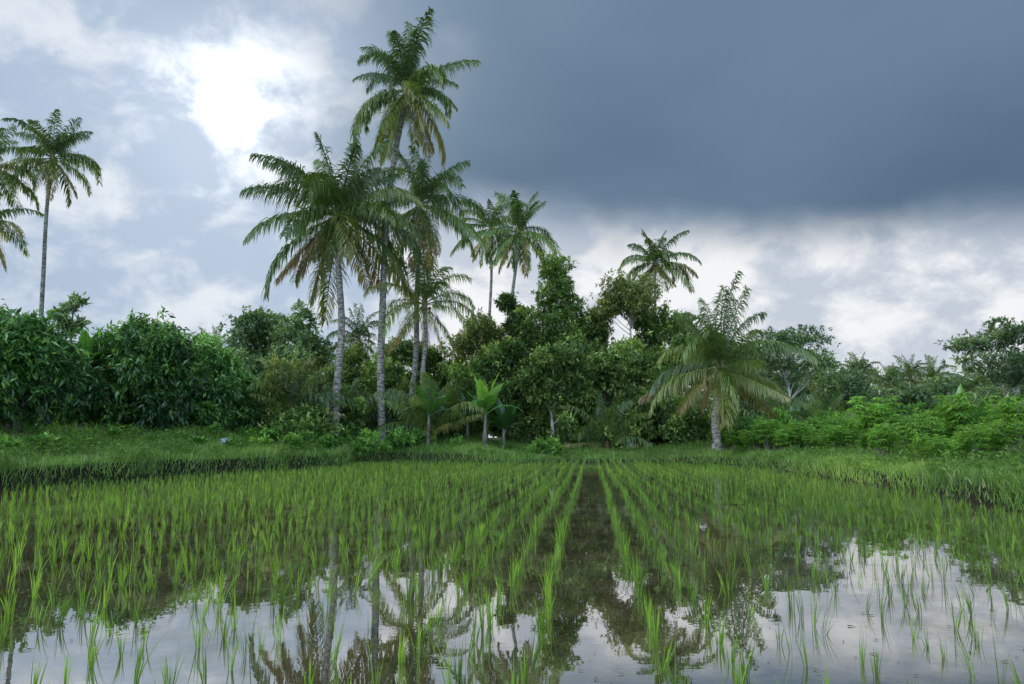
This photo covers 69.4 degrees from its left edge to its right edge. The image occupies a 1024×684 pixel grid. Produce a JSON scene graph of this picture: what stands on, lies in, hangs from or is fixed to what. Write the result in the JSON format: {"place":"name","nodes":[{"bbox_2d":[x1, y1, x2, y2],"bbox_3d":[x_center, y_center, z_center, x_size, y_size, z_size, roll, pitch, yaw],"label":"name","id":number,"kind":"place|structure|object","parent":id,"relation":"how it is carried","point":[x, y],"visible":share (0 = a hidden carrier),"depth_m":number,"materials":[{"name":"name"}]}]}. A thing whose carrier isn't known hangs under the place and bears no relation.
{"place":"outdoors","nodes":[
{"label":"outdoors","id":0,"kind":"place"},
{"bbox_2d":[0,462,1023,683],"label":"paddy water","id":1,"kind":"structure","parent":0,"point":[599,612],"depth_m":6.37,"materials":[{"name":"grey liquid"}]},
{"bbox_2d":[0,457,1023,683],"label":"rice seedlings","id":2,"kind":"object","parent":1,"relation":"on","point":[559,539],"visible":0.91,"depth_m":10.04,"materials":[{"name":"green plant"}]},
{"bbox_2d":[6,508,1023,682],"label":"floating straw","id":3,"kind":"object","parent":1,"relation":"on","point":[558,608],"visible":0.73,"depth_m":6.24,"materials":[{"name":"beige plant"}]},
{"bbox_2d":[0,419,1023,512],"bbox_3d":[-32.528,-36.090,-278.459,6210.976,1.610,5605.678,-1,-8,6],"label":"ground","id":4,"kind":"structure","parent":0,"point":[224,466],"depth_m":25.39,"materials":[{"name":"green plant"}]},
{"bbox_2d":[0,124,40,214],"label":"coconut palm","id":5,"kind":"object","parent":4,"relation":"on","point":[26,190],"visible":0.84,"depth_m":63.81,"materials":[{"name":"green plant"}]},
{"bbox_2d":[0,192,44,272],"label":"coconut palm","id":6,"kind":"object","parent":4,"relation":"on","point":[8,212],"visible":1,"depth_m":61.04,"materials":[{"name":"green plant"}]},
{"bbox_2d":[0,322,49,418],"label":"mango tree","id":7,"kind":"object","parent":4,"relation":"on","point":[6,380],"visible":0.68,"depth_m":25.69,"materials":[{"name":"green plant"}]},
{"bbox_2d":[0,298,94,436],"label":"mango tree","id":8,"kind":"object","parent":4,"relation":"on","point":[56,370],"visible":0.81,"depth_m":26.70,"materials":[{"name":"green plant"}]},
{"bbox_2d":[0,109,102,318],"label":"coconut palm","id":9,"kind":"object","parent":4,"relation":"on","point":[47,171],"visible":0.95,"depth_m":64.10,"materials":[{"name":"green plant"}]},
{"bbox_2d":[46,291,92,342],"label":"broadleaf tree","id":10,"kind":"object","parent":4,"relation":"on","point":[64,321],"visible":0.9,"depth_m":50.11,"materials":[{"name":"green plant"}]},
{"bbox_2d":[36,337,111,429],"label":"mango tree","id":11,"kind":"object","parent":4,"relation":"on","point":[73,413],"visible":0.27,"depth_m":32.56,"materials":[{"name":"green plant"}]},
{"bbox_2d":[68,325,126,430],"bbox_3d":[-19.473,1.736,33.007,3.527,5.093,2.506,7,-10,-42],"label":"banana plant","id":12,"kind":"object","parent":4,"relation":"on","point":[87,343],"visible":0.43,"depth_m":33.02,"materials":[{"name":"green plant"}]},
{"bbox_2d":[89,320,123,430],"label":"mango tree","id":13,"kind":"object","parent":4,"relation":"on","point":[112,328],"depth_m":39.40,"materials":[{"name":"green plant"}]},
{"bbox_2d":[82,306,211,433],"bbox_3d":[-17.320,1.601,35.119,6.088,6.908,6.807,-1,-8,6],"label":"mango tree","id":14,"kind":"object","parent":4,"relation":"on","point":[155,359],"visible":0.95,"depth_m":33.93,"materials":[{"name":"green plant"}]},
{"bbox_2d":[174,330,250,429],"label":"mango tree","id":15,"kind":"object","parent":4,"relation":"on","point":[223,388],"visible":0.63,"depth_m":38.75,"materials":[{"name":"green plant"}]},
{"bbox_2d":[196,325,241,376],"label":"coconut palm","id":16,"kind":"object","parent":4,"relation":"on","point":[218,332],"visible":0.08,"depth_m":75.78,"materials":[{"name":"green plant"}]},
{"bbox_2d":[219,438,226,443],"bbox_3d":[-13.099,4.601,33.969,0.944,0.388,0.595,-1,-8,6],"label":"plastic sack","id":17,"kind":"object","parent":4,"relation":"on","point":[223,440],"visible":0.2,"depth_m":33.83,"materials":[{"name":"plastic"}]},
{"bbox_2d":[200,338,266,382],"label":"broadleaf tree","id":18,"kind":"object","parent":4,"relation":"on","point":[256,365],"visible":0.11,"depth_m":58.56,"materials":[{"name":"green plant"}]},
{"bbox_2d":[207,367,266,381],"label":"young coconut palm","id":19,"kind":"object","parent":4,"relation":"on","point":[260,375],"visible":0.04,"depth_m":49.96,"materials":[{"name":"green plant"}]},
{"bbox_2d":[222,369,273,431],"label":"mango tree","id":20,"kind":"object","parent":4,"relation":"on","point":[246,407],"visible":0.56,"depth_m":41.84,"materials":[{"name":"green plant"}]},
{"bbox_2d":[218,304,288,380],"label":"broadleaf tree","id":21,"kind":"object","parent":4,"relation":"on","point":[253,329],"visible":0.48,"depth_m":61.15,"materials":[{"name":"green plant"}]},
{"bbox_2d":[252,349,306,428],"bbox_3d":[-14.529,3.039,44.039,4.572,5.415,4.523,-1,-8,6],"label":"bush","id":22,"kind":"object","parent":4,"relation":"on","point":[274,365],"visible":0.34,"depth_m":43.39,"materials":[{"name":"green plant"}]},
{"bbox_2d":[246,355,355,434],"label":"young coconut palm","id":23,"kind":"object","parent":4,"relation":"on","point":[315,398],"visible":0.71,"depth_m":43.49,"materials":[{"name":"green plant"}]},
{"bbox_2d":[269,352,332,408],"bbox_3d":[-13.960,3.518,50.020,5.071,5.974,5.139,6,-9,-38],"label":"bush","id":24,"kind":"object","parent":4,"relation":"on","point":[312,368],"visible":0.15,"depth_m":49.52,"materials":[{"name":"green plant"}]},
{"bbox_2d":[266,298,336,377],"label":"broadleaf tree","id":25,"kind":"object","parent":4,"relation":"on","point":[303,338],"visible":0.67,"depth_m":59.53,"materials":[{"name":"green plant"}]},
{"bbox_2d":[239,132,424,434],"bbox_3d":[-10.644,-3.478,45.274,11.078,19.412,10.876,-3,-8,24],"label":"coconut palm","id":26,"kind":"object","parent":4,"relation":"on","point":[325,244],"visible":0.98,"depth_m":45.58,"materials":[{"name":"green plant"}]},
{"bbox_2d":[325,303,378,371],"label":"coconut palm","id":27,"kind":"object","parent":4,"relation":"on","point":[363,331],"visible":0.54,"depth_m":70.95,"materials":[{"name":"green plant"}]},
{"bbox_2d":[311,377,397,433],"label":"young coconut palm","id":28,"kind":"object","parent":4,"relation":"on","point":[356,384],"visible":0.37,"depth_m":48.03,"materials":[{"name":"green plant"}]},
{"bbox_2d":[322,341,417,401],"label":"broadleaf tree","id":29,"kind":"object","parent":4,"relation":"on","point":[392,377],"visible":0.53,"depth_m":53.54,"materials":[{"name":"green plant"}]},
{"bbox_2d":[6,382,738,450],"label":"undergrowth","id":30,"kind":"object","parent":4,"relation":"on","point":[304,418],"visible":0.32,"depth_m":48.80,"materials":[{"name":"green plant"}]},
{"bbox_2d":[351,378,404,431],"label":"young coconut palm","id":31,"kind":"object","parent":4,"relation":"on","point":[374,404],"visible":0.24,"depth_m":49.16,"materials":[{"name":"green plant"}]},
{"bbox_2d":[369,335,432,396],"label":"broadleaf tree","id":32,"kind":"object","parent":4,"relation":"on","point":[403,351],"visible":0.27,"depth_m":59.02,"materials":[{"name":"green plant"}]},
{"bbox_2d":[349,6,480,444],"bbox_3d":[-6.886,-7.563,48.105,9.114,28.489,8.017,-3,-8,23],"label":"coconut palm","id":33,"kind":"object","parent":4,"relation":"on","point":[414,86],"visible":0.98,"depth_m":48.63,"materials":[{"name":"green plant"}]},
{"bbox_2d":[363,248,478,429],"bbox_3d":[-5.984,0.283,49.115,7.013,12.565,6.670,-1,-8,6],"label":"coconut palm","id":34,"kind":"object","parent":4,"relation":"on","point":[425,293],"visible":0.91,"depth_m":49.19,"materials":[{"name":"green plant"}]},
{"bbox_2d":[364,141,488,396],"bbox_3d":[-6.008,-3.926,51.008,10.062,21.054,8.627,6,-10,-39],"label":"coconut palm","id":35,"kind":"object","parent":4,"relation":"on","point":[426,191],"visible":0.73,"depth_m":51.15,"materials":[{"name":"green plant"}]},
{"bbox_2d":[373,371,485,441],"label":"young coconut palm","id":36,"kind":"object","parent":4,"relation":"on","point":[419,418],"visible":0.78,"depth_m":45.89,"materials":[{"name":"green plant"}]},
{"bbox_2d":[402,381,459,443],"bbox_3d":[-5.083,4.543,46.054,3.667,4.414,3.534,1,-8,-4],"label":"banana plant","id":37,"kind":"object","parent":4,"relation":"on","point":[436,403],"visible":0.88,"depth_m":45.57,"materials":[{"name":"green plant"}]},
{"bbox_2d":[408,337,458,434],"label":"broadleaf tree","id":38,"kind":"object","parent":4,"relation":"on","point":[433,356],"visible":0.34,"depth_m":59.66,"materials":[{"name":"green plant"}]},
{"bbox_2d":[433,377,492,435],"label":"young coconut palm","id":39,"kind":"object","parent":4,"relation":"on","point":[452,398],"visible":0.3,"depth_m":48.44,"materials":[{"name":"green plant"}]},
{"bbox_2d":[439,359,494,433],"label":"broadleaf tree","id":40,"kind":"object","parent":4,"relation":"on","point":[460,374],"visible":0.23,"depth_m":51.30,"materials":[{"name":"green plant"}]},
{"bbox_2d":[451,390,491,438],"bbox_3d":[-2.798,4.799,48.496,3.206,3.243,2.981,-2,-8,16],"label":"banana plant","id":41,"kind":"object","parent":4,"relation":"on","point":[467,398],"visible":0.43,"depth_m":48.00,"materials":[{"name":"green plant"}]},
{"bbox_2d":[440,307,509,435],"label":"broadleaf tree","id":42,"kind":"object","parent":4,"relation":"on","point":[471,340],"visible":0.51,"depth_m":59.38,"materials":[{"name":"green plant"}]},
{"bbox_2d":[450,193,524,436],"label":"coconut palm","id":43,"kind":"object","parent":4,"relation":"on","point":[494,220],"visible":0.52,"depth_m":79.58,"materials":[{"name":"green plant"}]},
{"bbox_2d":[452,372,523,445],"bbox_3d":[-1.722,4.213,45.897,4.000,4.957,4.332,5,-9,-34],"label":"banana plant","id":44,"kind":"object","parent":4,"relation":"on","point":[486,399],"visible":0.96,"depth_m":45.52,"materials":[{"name":"green plant"}]},
{"bbox_2d":[0,401,995,456],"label":"bank shrubs","id":45,"kind":"object","parent":4,"relation":"on","point":[394,437],"visible":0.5,"depth_m":40.71,"materials":[{"name":"green plant"}]},
{"bbox_2d":[460,336,536,435],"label":"broadleaf tree","id":46,"kind":"object","parent":4,"relation":"on","point":[502,357],"visible":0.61,"depth_m":52.15,"materials":[{"name":"green plant"}]},
{"bbox_2d":[477,393,531,448],"bbox_3d":[-0.566,5.085,47.399,3.571,3.712,3.591,-1,-8,6],"label":"banana plant","id":47,"kind":"object","parent":4,"relation":"on","point":[505,418],"visible":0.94,"depth_m":47.03,"materials":[{"name":"green plant"}]},
{"bbox_2d":[484,290,531,432],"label":"broadleaf tree","id":48,"kind":"object","parent":4,"relation":"on","point":[507,301],"visible":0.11,"depth_m":64.14,"materials":[{"name":"green plant"}]},
{"bbox_2d":[474,190,561,336],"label":"coconut palm","id":49,"kind":"object","parent":4,"relation":"on","point":[518,238],"visible":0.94,"depth_m":73.58,"materials":[{"name":"green plant"}]},
{"bbox_2d":[501,305,562,439],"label":"broadleaf tree","id":50,"kind":"object","parent":4,"relation":"on","point":[520,322],"visible":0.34,"depth_m":56.59,"materials":[{"name":"green plant"}]},
{"bbox_2d":[511,339,603,436],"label":"broadleaf tree","id":51,"kind":"object","parent":4,"relation":"on","point":[561,364],"visible":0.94,"depth_m":49.75,"materials":[{"name":"green plant"}]},
{"bbox_2d":[527,249,588,443],"bbox_3d":[2.907,0.504,60.060,6.796,16.493,7.931,-1,-8,6],"label":"broadleaf tree","id":52,"kind":"object","parent":4,"relation":"on","point":[555,289],"visible":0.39,"depth_m":60.31,"materials":[{"name":"green plant"}]},
{"bbox_2d":[127,347,1002,446],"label":"distant trees","id":53,"kind":"object","parent":4,"relation":"on","point":[918,393],"visible":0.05,"depth_m":78.89,"materials":[{"name":"green plant"}]},
{"bbox_2d":[567,298,615,448],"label":"broadleaf tree","id":54,"kind":"object","parent":4,"relation":"on","point":[594,327],"visible":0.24,"depth_m":63.85,"materials":[{"name":"green plant"}]},
{"bbox_2d":[557,393,654,449],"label":"young coconut palm","id":55,"kind":"object","parent":4,"relation":"on","point":[581,432],"visible":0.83,"depth_m":48.96,"materials":[{"name":"green plant"}]},
{"bbox_2d":[568,331,652,448],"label":"broadleaf tree","id":56,"kind":"object","parent":4,"relation":"on","point":[607,383],"visible":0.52,"depth_m":53.24,"materials":[{"name":"green plant"}]},
{"bbox_2d":[584,268,670,447],"bbox_3d":[9.942,1.287,62.312,6.809,15.348,6.623,-7,-10,44],"label":"broadleaf tree","id":57,"kind":"object","parent":4,"relation":"on","point":[622,296],"visible":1,"depth_m":61.71,"materials":[{"name":"green plant"}]},
{"bbox_2d":[611,350,685,449],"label":"broadleaf tree","id":58,"kind":"object","parent":4,"relation":"on","point":[647,375],"visible":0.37,"depth_m":51.43,"materials":[{"name":"green plant"}]},
{"bbox_2d":[618,230,701,442],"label":"coconut palm","id":59,"kind":"object","parent":4,"relation":"on","point":[656,256],"visible":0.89,"depth_m":77.01,"materials":[{"name":"green plant"}]},
{"bbox_2d":[624,303,697,438],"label":"broadleaf tree","id":60,"kind":"object","parent":4,"relation":"on","point":[644,326],"visible":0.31,"depth_m":65.42,"materials":[{"name":"green plant"}]},
{"bbox_2d":[647,309,716,441],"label":"broadleaf tree","id":61,"kind":"object","parent":4,"relation":"on","point":[676,339],"visible":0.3,"depth_m":59.78,"materials":[{"name":"green plant"}]},
{"bbox_2d":[649,379,738,439],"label":"young coconut palm","id":62,"kind":"object","parent":4,"relation":"on","point":[666,412],"visible":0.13,"depth_m":51.60,"materials":[{"name":"green plant"}]},
{"bbox_2d":[638,270,821,452],"bbox_3d":[12.078,1.223,40.827,8.695,10.246,9.400,1,-8,-7],"label":"coconut palm","id":63,"kind":"object","parent":4,"relation":"on","point":[717,346],"visible":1,"depth_m":40.64,"materials":[{"name":"green plant"}]},
{"bbox_2d":[706,341,772,422],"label":"broadleaf tree","id":64,"kind":"object","parent":4,"relation":"on","point":[749,408],"visible":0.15,"depth_m":60.57,"materials":[{"name":"green plant"}]},
{"bbox_2d":[760,355,784,385],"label":"coconut palm","id":65,"kind":"object","parent":4,"relation":"on","point":[772,370],"visible":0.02,"depth_m":84.45,"materials":[{"name":"green plant"}]},
{"bbox_2d":[733,379,812,425],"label":"young coconut palm","id":66,"kind":"object","parent":4,"relation":"on","point":[787,408],"visible":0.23,"depth_m":53.11,"materials":[{"name":"green plant"}]},
{"bbox_2d":[754,370,811,419],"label":"palm tree","id":67,"kind":"object","parent":4,"relation":"on","point":[804,391],"visible":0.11,"depth_m":70.14,"materials":[{"name":"green plant"}]},
{"bbox_2d":[748,324,841,417],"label":"albizia tree","id":68,"kind":"object","parent":4,"relation":"on","point":[781,335],"visible":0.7,"depth_m":63.53,"materials":[{"name":"green plant"}]},
{"bbox_2d":[792,360,840,402],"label":"coconut palm","id":69,"kind":"object","parent":4,"relation":"on","point":[809,384],"visible":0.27,"depth_m":89.62,"materials":[{"name":"green plant"}]},
{"bbox_2d":[791,387,861,420],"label":"young coconut palm","id":70,"kind":"object","parent":4,"relation":"on","point":[815,405],"visible":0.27,"depth_m":59.21,"materials":[{"name":"green plant"}]},
{"bbox_2d":[806,368,877,417],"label":"broadleaf tree","id":71,"kind":"object","parent":4,"relation":"on","point":[848,385],"visible":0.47,"depth_m":72.09,"materials":[{"name":"green plant"}]},
{"bbox_2d":[830,366,870,389],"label":"coconut palm","id":72,"kind":"object","parent":4,"relation":"on","point":[843,371],"visible":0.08,"depth_m":92.56,"materials":[{"name":"green plant"}]},
{"bbox_2d":[837,352,885,386],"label":"coconut palm","id":73,"kind":"object","parent":4,"relation":"on","point":[866,369],"visible":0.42,"depth_m":99.04,"materials":[{"name":"green plant"}]},
{"bbox_2d":[835,395,896,418],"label":"coconut palm","id":74,"kind":"object","parent":4,"relation":"on","point":[846,405],"visible":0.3,"depth_m":69.03,"materials":[{"name":"green plant"}]},
{"bbox_2d":[720,392,1023,461],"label":"cassava crop","id":75,"kind":"object","parent":4,"relation":"on","point":[953,427],"visible":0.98,"depth_m":25.50,"materials":[{"name":"green plant"}]},
{"bbox_2d":[864,362,915,395],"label":"coconut palm","id":76,"kind":"object","parent":4,"relation":"on","point":[889,379],"visible":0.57,"depth_m":88.23,"materials":[{"name":"green plant"}]},
{"bbox_2d":[882,354,935,394],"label":"coconut palm","id":77,"kind":"object","parent":4,"relation":"on","point":[914,370],"visible":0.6,"depth_m":95.48,"materials":[{"name":"green plant"}]},
{"bbox_2d":[895,399,941,413],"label":"coconut palm","id":78,"kind":"object","parent":4,"relation":"on","point":[927,407],"visible":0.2,"depth_m":72.17,"materials":[{"name":"green plant"}]},
{"bbox_2d":[907,354,958,391],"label":"coconut palm","id":79,"kind":"object","parent":4,"relation":"on","point":[931,374],"visible":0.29,"depth_m":99.52,"materials":[{"name":"green plant"}]},
{"bbox_2d":[930,371,990,402],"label":"coconut palm","id":80,"kind":"object","parent":4,"relation":"on","point":[963,384],"visible":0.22,"depth_m":91.64,"materials":[{"name":"green plant"}]},
{"bbox_2d":[932,383,993,415],"bbox_3d":[18.128,3.076,29.896,2.400,2.823,2.651,4,-9,-30],"label":"banana plant","id":81,"kind":"object","parent":4,"relation":"on","point":[960,389],"visible":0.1,"depth_m":30.09,"materials":[{"name":"green plant"}]},
{"bbox_2d":[953,365,1002,395],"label":"coconut palm","id":82,"kind":"object","parent":4,"relation":"on","point":[980,379],"visible":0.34,"depth_m":83.41,"materials":[{"name":"green plant"}]},
{"bbox_2d":[966,391,989,417],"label":"banana plant","id":83,"kind":"object","parent":4,"relation":"on","point":[980,406],"visible":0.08,"depth_m":28.56,"materials":[{"name":"green plant"}]},
{"bbox_2d":[933,316,1023,401],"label":"albizia tree","id":84,"kind":"object","parent":4,"relation":"on","point":[1010,371],"visible":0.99,"depth_m":52.04,"materials":[{"name":"green plant"}]},
{"bbox_2d":[976,381,1006,407],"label":"coconut palm","id":85,"kind":"object","parent":4,"relation":"on","point":[994,393],"visible":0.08,"depth_m":70.75,"materials":[{"name":"green plant"}]},
{"bbox_2d":[966,383,1023,441],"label":"young coconut palm","id":86,"kind":"object","parent":4,"relation":"on","point":[980,401],"visible":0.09,"depth_m":33.88,"materials":[{"name":"green plant"}]},
{"bbox_2d":[972,391,1020,423],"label":"banana plant","id":87,"kind":"object","parent":4,"relation":"on","point":[1010,401],"visible":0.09,"depth_m":27.90,"materials":[{"name":"green plant"}]},
{"bbox_2d":[989,353,1023,401],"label":"broadleaf tree","id":88,"kind":"object","parent":4,"relation":"on","point":[1021,392],"visible":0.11,"depth_m":59.24,"materials":[{"name":"green plant"}]},
{"bbox_2d":[0,0,1023,437],"label":"sky","id":89,"kind":"structure","parent":0,"point":[859,163],"materials":[{"name":"grey"}]}
]}

